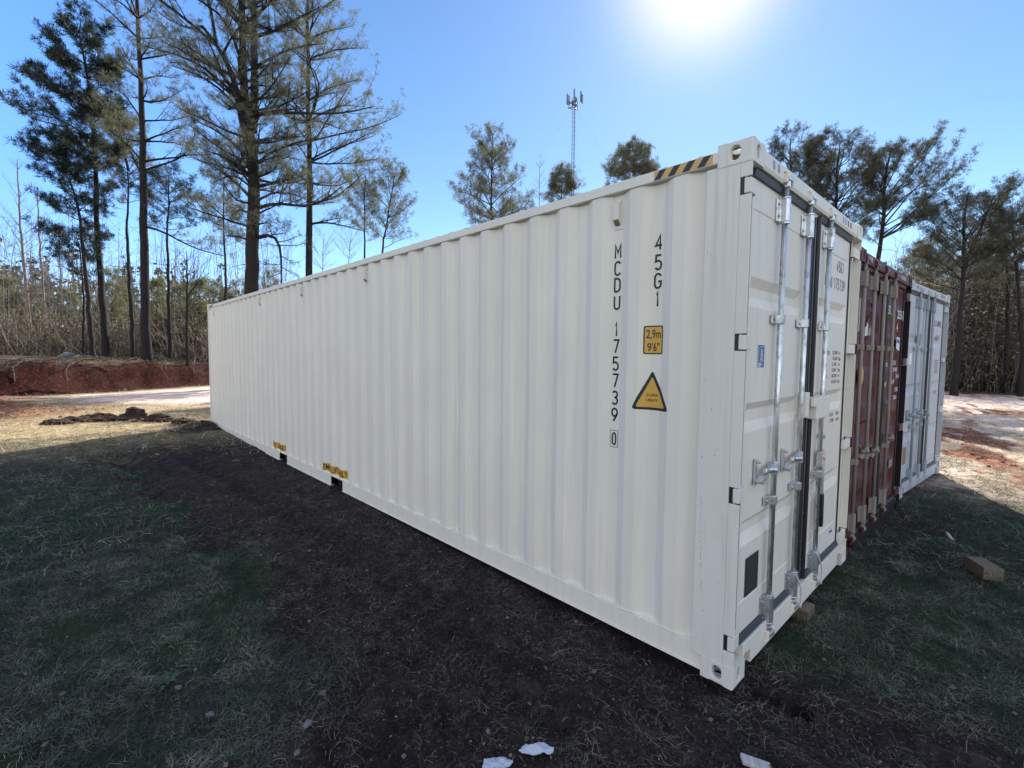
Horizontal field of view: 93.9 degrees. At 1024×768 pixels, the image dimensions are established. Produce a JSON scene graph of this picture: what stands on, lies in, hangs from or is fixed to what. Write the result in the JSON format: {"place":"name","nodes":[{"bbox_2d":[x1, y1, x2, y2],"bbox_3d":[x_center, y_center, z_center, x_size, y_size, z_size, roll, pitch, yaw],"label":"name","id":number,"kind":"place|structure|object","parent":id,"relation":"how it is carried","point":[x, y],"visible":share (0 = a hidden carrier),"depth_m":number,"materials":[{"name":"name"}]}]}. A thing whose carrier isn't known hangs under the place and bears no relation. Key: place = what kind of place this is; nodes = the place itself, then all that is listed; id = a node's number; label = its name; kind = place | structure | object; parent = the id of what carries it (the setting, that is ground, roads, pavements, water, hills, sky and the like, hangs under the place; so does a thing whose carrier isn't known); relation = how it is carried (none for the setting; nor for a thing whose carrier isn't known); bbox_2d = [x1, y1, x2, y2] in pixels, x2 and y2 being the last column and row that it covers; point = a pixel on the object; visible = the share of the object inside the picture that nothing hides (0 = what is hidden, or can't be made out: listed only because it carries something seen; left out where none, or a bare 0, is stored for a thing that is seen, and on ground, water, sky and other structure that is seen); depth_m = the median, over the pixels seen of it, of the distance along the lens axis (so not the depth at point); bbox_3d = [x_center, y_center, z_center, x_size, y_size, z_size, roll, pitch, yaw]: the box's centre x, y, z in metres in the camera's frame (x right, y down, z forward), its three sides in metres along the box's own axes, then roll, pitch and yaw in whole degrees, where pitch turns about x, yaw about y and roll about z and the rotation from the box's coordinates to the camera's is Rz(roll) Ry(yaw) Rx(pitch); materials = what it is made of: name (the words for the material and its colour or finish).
{"place":"outdoors","nodes":[
{"label":"outdoors","id":0,"kind":"place"},
{"bbox_2d":[0,355,1023,767],"bbox_3d":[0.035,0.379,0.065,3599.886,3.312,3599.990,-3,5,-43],"label":"ground","id":1,"kind":"structure","parent":0,"point":[168,387],"depth_m":3.11,"materials":[{"name":"soil"}]},
{"bbox_2d":[0,273,33,333],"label":"young pine","id":2,"kind":"object","parent":1,"relation":"on","point":[14,300],"visible":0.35,"depth_m":32.97,"materials":[{"name":"green plant"}]},
{"bbox_2d":[0,158,60,354],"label":"bare tree","id":3,"kind":"object","parent":1,"relation":"on","point":[25,282],"visible":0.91,"depth_m":29.95,"materials":[{"name":"brown plant"}]},
{"bbox_2d":[12,281,49,332],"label":"young pine","id":4,"kind":"object","parent":1,"relation":"on","point":[36,303],"visible":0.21,"depth_m":33.83,"materials":[{"name":"green plant"}]},
{"bbox_2d":[16,179,74,344],"bbox_3d":[-30.378,-7.336,31.067,2.686,11.468,2.728,2,4,18],"label":"bare tree","id":5,"kind":"object","parent":1,"relation":"on","point":[42,270],"visible":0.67,"depth_m":30.96,"materials":[{"name":"brown plant"}]},
{"bbox_2d":[40,234,72,338],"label":"bare tree","id":6,"kind":"object","parent":1,"relation":"on","point":[61,287],"visible":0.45,"depth_m":32.98,"materials":[{"name":"brown plant"}]},
{"bbox_2d":[38,418,75,424],"bbox_3d":[-10.351,0.871,10.912,0.648,0.196,0.422,0,4,-6],"label":"sod clump","id":7,"kind":"object","parent":1,"relation":"on","point":[65,421],"visible":0.88,"depth_m":10.80,"materials":[{"name":"brown soil"}]},
{"bbox_2d":[3,126,117,355],"bbox_3d":[-22.617,-7.022,24.643,4.184,11.501,3.946,0,4,-11],"label":"pine tree","id":8,"kind":"object","parent":1,"relation":"on","point":[64,165],"visible":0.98,"depth_m":24.30,"materials":[{"name":"green plant"}]},
{"bbox_2d":[47,280,85,335],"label":"young pine","id":9,"kind":"object","parent":1,"relation":"on","point":[69,294],"visible":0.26,"depth_m":34.87,"materials":[{"name":"green plant"}]},
{"bbox_2d":[58,352,75,356],"bbox_3d":[-25.327,-1.595,27.217,0.568,0.462,0.850,2,4,26],"label":"rock","id":10,"kind":"object","parent":1,"relation":"on","point":[67,354],"visible":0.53,"depth_m":27.08,"materials":[{"name":"grey stone"}]},
{"bbox_2d":[0,0,138,357],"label":"pine tree","id":11,"kind":"object","parent":1,"relation":"on","point":[57,54],"visible":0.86,"depth_m":25.43,"materials":[{"name":"green plant"}]},
{"bbox_2d":[38,216,105,355],"bbox_3d":[-23.376,-5.071,25.583,2.743,7.698,2.962,-3,5,-43],"label":"pine tree","id":12,"kind":"object","parent":1,"relation":"on","point":[68,260],"visible":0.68,"depth_m":25.32,"materials":[{"name":"green plant"}]},
{"bbox_2d":[65,412,140,422],"bbox_3d":[-9.974,0.812,11.604,2.014,0.271,0.949,0,4,-6],"label":"sod clump","id":13,"kind":"object","parent":1,"relation":"on","point":[100,417],"visible":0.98,"depth_m":11.43,"materials":[{"name":"brown soil"}]},
{"bbox_2d":[0,313,208,360],"bbox_3d":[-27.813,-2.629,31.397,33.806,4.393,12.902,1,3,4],"label":"tangled brush","id":14,"kind":"object","parent":1,"relation":"on","point":[116,340],"visible":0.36,"depth_m":28.73,"materials":[{"name":"brown plant"}]},
{"bbox_2d":[0,354,208,382],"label":"dead branches","id":15,"kind":"object","parent":1,"relation":"on","point":[97,357],"visible":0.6,"depth_m":22.64,"materials":[{"name":"brown plant"}]},
{"bbox_2d":[85,265,128,343],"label":"young pine","id":16,"kind":"object","parent":1,"relation":"on","point":[113,284],"visible":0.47,"depth_m":31.81,"materials":[{"name":"green plant"}]},
{"bbox_2d":[0,277,241,360],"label":"brushwood","id":17,"kind":"object","parent":1,"relation":"on","point":[46,313],"visible":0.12,"depth_m":29.56,"materials":[{"name":"brown plant"}]},
{"bbox_2d":[78,89,166,357],"bbox_3d":[-21.025,-8.416,26.191,3.810,14.444,3.772,2,4,16],"label":"pine tree","id":18,"kind":"object","parent":1,"relation":"on","point":[131,313],"visible":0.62,"depth_m":25.61,"materials":[{"name":"green plant"}]},
{"bbox_2d":[109,275,139,331],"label":"young pine","id":19,"kind":"object","parent":1,"relation":"on","point":[124,281],"visible":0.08,"depth_m":35.87,"materials":[{"name":"green plant"}]},
{"bbox_2d":[119,406,147,418],"bbox_3d":[-9.496,0.741,12.016,0.835,0.360,0.467,0,4,-6],"label":"sod clump","id":20,"kind":"object","parent":1,"relation":"on","point":[135,412],"visible":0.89,"depth_m":11.93,"materials":[{"name":"brown soil"}]},
{"bbox_2d":[129,274,177,357],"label":"young pine","id":21,"kind":"object","parent":1,"relation":"on","point":[155,288],"visible":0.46,"depth_m":29.75,"materials":[{"name":"green plant"}]},
{"bbox_2d":[131,413,175,422],"bbox_3d":[-8.543,0.845,11.507,0.958,0.294,0.437,0,4,-6],"label":"sod clump","id":22,"kind":"object","parent":1,"relation":"on","point":[157,417],"visible":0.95,"depth_m":11.39,"materials":[{"name":"brown soil"}]},
{"bbox_2d":[114,154,206,361],"bbox_3d":[-18.935,-6.813,26.350,3.381,11.454,4.188,0,3,-4],"label":"pine tree","id":23,"kind":"object","parent":1,"relation":"on","point":[156,175],"visible":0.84,"depth_m":26.41,"materials":[{"name":"green plant"}]},
{"bbox_2d":[87,0,236,360],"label":"pine tree","id":24,"kind":"object","parent":1,"relation":"on","point":[146,345],"visible":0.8,"depth_m":24.90,"materials":[{"name":"green plant"}]},
{"bbox_2d":[0,186,329,355],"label":"saplings","id":25,"kind":"object","parent":1,"relation":"on","point":[50,295],"visible":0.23,"depth_m":33.30,"materials":[{"name":"brown plant"}]},
{"bbox_2d":[151,669,181,691],"bbox_3d":[-1.875,1.624,2.609,0.151,0.029,0.176,-3,5,-43],"label":"weed","id":26,"kind":"object","parent":1,"relation":"on","point":[168,678],"visible":1,"depth_m":2.62,"materials":[{"name":"green plant"}]},
{"bbox_2d":[162,281,197,349],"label":"young pine","id":27,"kind":"object","parent":1,"relation":"on","point":[179,287],"visible":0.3,"depth_m":32.72,"materials":[{"name":"green plant"}]},
{"bbox_2d":[171,417,196,424],"bbox_3d":[-7.651,0.874,11.219,0.632,0.201,0.367,0,4,-6],"label":"sod clump","id":28,"kind":"object","parent":1,"relation":"on","point":[183,420],"visible":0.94,"depth_m":11.13,"materials":[{"name":"brown soil"}]},
{"bbox_2d":[162,242,211,365],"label":"bare tree","id":29,"kind":"object","parent":1,"relation":"on","point":[187,328],"visible":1,"depth_m":24.97,"materials":[{"name":"brown plant"}]},
{"bbox_2d":[175,275,218,355],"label":"young pine","id":30,"kind":"object","parent":1,"relation":"on","point":[203,284],"visible":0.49,"depth_m":30.71,"materials":[{"name":"green plant"}]},
{"bbox_2d":[191,279,229,338],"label":"young pine","id":31,"kind":"object","parent":1,"relation":"on","point":[214,282],"visible":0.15,"depth_m":32.93,"materials":[{"name":"green plant"}]},
{"bbox_2d":[206,711,214,716],"bbox_3d":[-1.514,1.661,2.408,0.044,0.025,0.035,2,4,21],"label":"stone","id":32,"kind":"object","parent":1,"relation":"on","point":[211,713],"visible":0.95,"depth_m":2.40,"materials":[{"name":"grey stone"}]},
{"bbox_2d":[193,166,245,300],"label":"pine tree","id":33,"kind":"object","parent":1,"relation":"on","point":[209,217],"visible":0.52,"depth_m":24.95,"materials":[{"name":"green plant"}]},
{"bbox_2d":[227,277,243,298],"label":"young pine","id":34,"kind":"object","parent":1,"relation":"on","point":[234,295],"visible":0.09,"depth_m":33.76,"materials":[{"name":"green plant"}]},
{"bbox_2d":[129,0,397,294],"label":"pine tree","id":35,"kind":"object","parent":1,"relation":"on","point":[246,106],"visible":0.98,"depth_m":22.32,"materials":[{"name":"green plant"}]},
{"bbox_2d":[259,265,279,288],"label":"young pine","id":36,"kind":"object","parent":1,"relation":"on","point":[275,270],"visible":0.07,"depth_m":35.84,"materials":[{"name":"green plant"}]},
{"bbox_2d":[294,749,300,755],"bbox_3d":[-0.970,1.664,2.161,0.033,0.020,0.025,-2,4,-36],"label":"stone","id":37,"kind":"object","parent":1,"relation":"on","point":[296,752],"visible":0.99,"depth_m":2.15,"materials":[{"name":"grey stone"}]},
{"bbox_2d":[303,719,311,727],"bbox_3d":[-0.983,1.635,2.301,0.036,0.033,0.052,2,4,23],"label":"stone","id":38,"kind":"object","parent":1,"relation":"on","point":[308,722],"visible":1,"depth_m":2.29,"materials":[{"name":"grey stone"}]},
{"bbox_2d":[301,227,334,270],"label":"bare tree","id":39,"kind":"object","parent":1,"relation":"on","point":[323,252],"visible":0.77,"depth_m":29.96,"materials":[{"name":"grey plant"}]},
{"bbox_2d":[235,0,406,275],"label":"pine tree","id":40,"kind":"object","parent":1,"relation":"on","point":[311,160],"visible":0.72,"depth_m":24.80,"materials":[{"name":"green plant"}]},
{"bbox_2d":[333,220,364,262],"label":"bare tree","id":41,"kind":"object","parent":1,"relation":"on","point":[348,240],"visible":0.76,"depth_m":29.98,"materials":[{"name":"grey plant"}]},
{"bbox_2d":[338,145,385,257],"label":"pine tree","id":42,"kind":"object","parent":1,"relation":"on","point":[349,200],"visible":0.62,"depth_m":30.75,"materials":[{"name":"green plant"}]},
{"bbox_2d":[353,150,417,252],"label":"pine tree","id":43,"kind":"object","parent":1,"relation":"on","point":[400,178],"visible":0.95,"depth_m":30.56,"materials":[{"name":"green plant"}]},
{"bbox_2d":[0,237,909,317],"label":"distant wood","id":44,"kind":"object","parent":1,"relation":"on","point":[33,276],"visible":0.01,"depth_m":52.78,"materials":[{"name":"brown plant"}]},
{"bbox_2d":[447,120,537,226],"bbox_3d":[-1.458,-8.543,31.234,5.934,16.927,5.939,0,4,-8],"label":"pine tree","id":45,"kind":"object","parent":1,"relation":"on","point":[492,153],"visible":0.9,"depth_m":30.29,"materials":[{"name":"green plant"}]},
{"bbox_2d":[482,757,512,767],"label":"plastic scrap","id":46,"kind":"object","parent":1,"relation":"on","point":[501,762],"visible":1,"depth_m":2.16,"materials":[{"name":"white plastic"}]},
{"bbox_2d":[0,396,1022,482],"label":"clay clods","id":47,"kind":"object","parent":1,"relation":"on","point":[946,451],"visible":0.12,"depth_m":12.29,"materials":[{"name":"brown soil"}]},
{"bbox_2d":[0,511,1023,767],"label":"dormant grass","id":48,"kind":"structure","parent":1,"relation":"on","point":[296,655],"depth_m":2.90,"materials":[{"name":"plant"}]},
{"bbox_2d":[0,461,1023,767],"bbox_3d":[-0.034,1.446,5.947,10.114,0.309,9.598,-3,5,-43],"label":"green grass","id":49,"kind":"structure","parent":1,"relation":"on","point":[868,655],"depth_m":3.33,"materials":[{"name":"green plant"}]},
{"bbox_2d":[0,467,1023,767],"bbox_3d":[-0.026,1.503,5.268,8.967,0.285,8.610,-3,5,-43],"label":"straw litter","id":50,"kind":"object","parent":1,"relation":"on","point":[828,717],"visible":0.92,"depth_m":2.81,"materials":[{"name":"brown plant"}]},
{"bbox_2d":[0,422,1023,603],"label":"dormant grass","id":51,"kind":"structure","parent":1,"relation":"on","point":[166,504],"depth_m":5.62,"materials":[{"name":"beige plant"}]},
{"bbox_2d":[0,385,1023,508],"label":"straw grass","id":52,"kind":"structure","parent":1,"relation":"on","point":[191,416],"depth_m":10.71,"materials":[{"name":"beige plant"}]},
{"bbox_2d":[6,483,1022,767],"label":"fallen leaves","id":53,"kind":"object","parent":1,"relation":"on","point":[472,619],"visible":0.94,"depth_m":3.05,"materials":[{"name":"brown plant"}]},
{"bbox_2d":[207,136,862,690],"bbox_3d":[-2.090,-0.148,7.721,2.438,2.896,12.232,-3,5,-43],"label":"shipping container","id":54,"kind":"object","parent":1,"relation":"on","point":[625,406],"visible":1,"depth_m":3.33,"materials":[{"name":"white metal"}]},
{"bbox_2d":[723,168,817,652],"bbox_3d":[1.588,0.168,2.889,1.130,2.770,0.140,-3,5,-43],"label":"door","id":55,"kind":"structure","parent":54,"relation":"in","point":[776,401],"depth_m":2.86,"materials":[{"name":"beige paint"}]},
{"bbox_2d":[796,210,859,585],"bbox_3d":[2.470,0.126,3.723,1.298,2.770,0.136,-3,5,-43],"label":"door","id":56,"kind":"structure","parent":54,"relation":"in","point":[832,251],"depth_m":3.57,"materials":[{"name":"beige paint"}]},
{"bbox_2d":[519,742,553,754],"bbox_3d":[0.112,1.658,2.188,0.161,0.032,0.059,1,3,0],"label":"plastic scrap","id":57,"kind":"object","parent":1,"relation":"on","point":[537,748],"visible":1,"depth_m":2.18,"materials":[{"name":"white plastic"}]},
{"bbox_2d":[530,158,547,205],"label":"bare tree","id":58,"kind":"object","parent":1,"relation":"on","point":[539,180],"visible":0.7,"depth_m":35.96,"materials":[{"name":"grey plant"}]},
{"bbox_2d":[66,469,1015,767],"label":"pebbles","id":59,"kind":"object","parent":1,"relation":"on","point":[498,647],"visible":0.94,"depth_m":2.90,"materials":[{"name":"grey stone"}]},
{"bbox_2d":[539,161,586,203],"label":"pine tree","id":60,"kind":"object","parent":1,"relation":"on","point":[569,183],"visible":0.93,"depth_m":33.54,"materials":[{"name":"green plant"}]},
{"bbox_2d":[523,89,607,194],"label":"radio mast","id":61,"kind":"object","parent":1,"relation":"on","point":[574,100],"visible":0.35,"depth_m":120.31,"materials":[{"name":"silver metal"}]},
{"bbox_2d":[109,468,1022,767],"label":"soil crumbs","id":62,"kind":"object","parent":1,"relation":"on","point":[781,714],"visible":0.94,"depth_m":2.87,"materials":[{"name":"brown soil"}]},
{"bbox_2d":[599,133,661,184],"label":"pine tree","id":63,"kind":"object","parent":1,"relation":"on","point":[634,167],"visible":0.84,"depth_m":31.25,"materials":[{"name":"green plant"}]},
{"bbox_2d":[740,753,770,767],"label":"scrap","id":64,"kind":"object","parent":1,"relation":"on","point":[750,761],"visible":1,"depth_m":2.15,"materials":[{"name":"white paper"}]},
{"bbox_2d":[791,601,814,621],"bbox_3d":[2.000,1.642,3.505,0.160,0.140,0.340,-3,5,-43],"label":"wood block","id":65,"kind":"object","parent":1,"relation":"on","point":[807,609],"depth_m":3.37,"materials":[{"name":"brown wood"}]},
{"bbox_2d":[763,118,847,205],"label":"pine tree","id":66,"kind":"object","parent":1,"relation":"on","point":[817,177],"visible":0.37,"depth_m":28.55,"materials":[{"name":"green plant"}]},
{"bbox_2d":[778,121,892,237],"bbox_3d":[19.535,-7.489,29.318,5.123,15.692,5.665,-3,5,-43],"label":"pine tree","id":67,"kind":"object","parent":1,"relation":"on","point":[859,197],"visible":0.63,"depth_m":27.89,"materials":[{"name":"green plant"}]},
{"bbox_2d":[839,247,912,557],"bbox_3d":[-0.064,-0.127,9.654,2.438,2.896,12.232,-3,5,-42],"label":"shipping container","id":68,"kind":"object","parent":1,"relation":"on","point":[881,352],"visible":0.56,"depth_m":5.06,"materials":[{"name":"brown metal"}]},
{"bbox_2d":[845,256,890,541],"bbox_3d":[3.503,0.149,4.737,1.130,2.680,0.140,-3,5,-42],"label":"door","id":69,"kind":"structure","parent":68,"relation":"in","point":[863,449],"depth_m":4.79,"materials":[{"name":"red paint"}]},
{"bbox_2d":[870,274,909,513],"bbox_3d":[4.408,0.107,5.552,1.292,2.680,0.140,-3,5,-42],"label":"door","id":70,"kind":"structure","parent":68,"relation":"in","point":[896,297],"depth_m":5.51,"materials":[{"name":"red paint"}]},
{"bbox_2d":[913,483,924,489],"bbox_3d":[5.938,1.552,7.142,0.260,0.150,0.300,-2,5,-39],"label":"wood block","id":71,"kind":"object","parent":1,"relation":"on","point":[920,485],"depth_m":7.00,"materials":[{"name":"brown wood"}]},
{"bbox_2d":[855,119,983,259],"bbox_3d":[23.811,-7.284,28.573,6.838,15.471,4.918,0,3,-1],"label":"pine tree","id":72,"kind":"object","parent":1,"relation":"on","point":[894,150],"visible":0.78,"depth_m":27.53,"materials":[{"name":"green plant"}]},
{"bbox_2d":[894,280,949,498],"bbox_3d":[2.304,-0.264,11.767,2.438,2.896,12.232,-2,4,-39],"label":"shipping container","id":73,"kind":"object","parent":1,"relation":"on","point":[926,370],"visible":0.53,"depth_m":6.99,"materials":[{"name":"white metal"}]},
{"bbox_2d":[898,289,931,485],"bbox_3d":[5.591,0.066,6.661,1.131,2.770,0.140,-2,4,-39],"label":"door","id":74,"kind":"structure","parent":73,"relation":"in","point":[920,304],"depth_m":6.69,"materials":[{"name":"white paint"}]},
{"bbox_2d":[919,294,948,476],"bbox_3d":[6.535,0.028,7.421,1.302,2.770,0.140,-2,4,-39],"label":"door","id":75,"kind":"structure","parent":73,"relation":"in","point":[934,359],"depth_m":7.44,"materials":[{"name":"white paint"}]},
{"bbox_2d":[895,248,953,294],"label":"pine tree","id":76,"kind":"object","parent":1,"relation":"on","point":[909,256],"visible":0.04,"depth_m":35.99,"materials":[{"name":"green plant"}]},
{"bbox_2d":[900,226,960,306],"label":"pine tree","id":77,"kind":"object","parent":1,"relation":"on","point":[915,261],"visible":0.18,"depth_m":32.79,"materials":[{"name":"green plant"}]},
{"bbox_2d":[866,233,1023,392],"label":"thicket","id":78,"kind":"object","parent":1,"relation":"on","point":[969,373],"depth_m":28.75,"materials":[{"name":"brown plant"}]},
{"bbox_2d":[868,197,1023,389],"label":"saplings","id":79,"kind":"object","parent":1,"relation":"on","point":[888,263],"visible":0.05,"depth_m":29.95,"materials":[{"name":"green plant"}]},
{"bbox_2d":[945,532,952,539],"bbox_3d":[4.571,1.584,5.013,0.044,0.044,0.204,3,4,32],"label":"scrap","id":80,"kind":"object","parent":1,"relation":"on","point":[949,536],"visible":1,"depth_m":4.97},
{"bbox_2d":[900,168,1023,395],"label":"pine tree","id":81,"kind":"object","parent":1,"relation":"on","point":[989,201],"visible":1,"depth_m":24.79,"materials":[{"name":"green plant"}]},
{"bbox_2d":[941,254,1022,387],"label":"pine tree","id":82,"kind":"object","parent":1,"relation":"on","point":[996,288],"visible":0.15,"depth_m":30.44,"materials":[{"name":"green plant"}]},
{"bbox_2d":[964,556,1003,581],"bbox_3d":[4.080,1.600,4.141,0.140,0.115,0.260,2,4,17],"label":"wood block","id":83,"kind":"object","parent":1,"relation":"on","point":[988,569],"depth_m":4.08,"materials":[{"name":"brown wood"}]},
{"bbox_2d":[961,231,1013,298],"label":"pine tree","id":84,"kind":"object","parent":1,"relation":"on","point":[987,257],"visible":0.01,"depth_m":35.82,"materials":[{"name":"green plant"}]},
{"bbox_2d":[966,220,1023,392],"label":"pine tree","id":85,"kind":"object","parent":1,"relation":"on","point":[1006,365],"visible":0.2,"depth_m":27.95,"materials":[{"name":"green plant"}]},
{"bbox_2d":[967,199,1023,396],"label":"pine tree","id":86,"kind":"object","parent":1,"relation":"on","point":[1020,391],"visible":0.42,"depth_m":24.95,"materials":[{"name":"green plant"}]},
{"bbox_2d":[0,0,1023,309],"label":"sky","id":87,"kind":"structure","parent":0,"point":[691,78],"materials":[{"name":"blue"}]}
]}

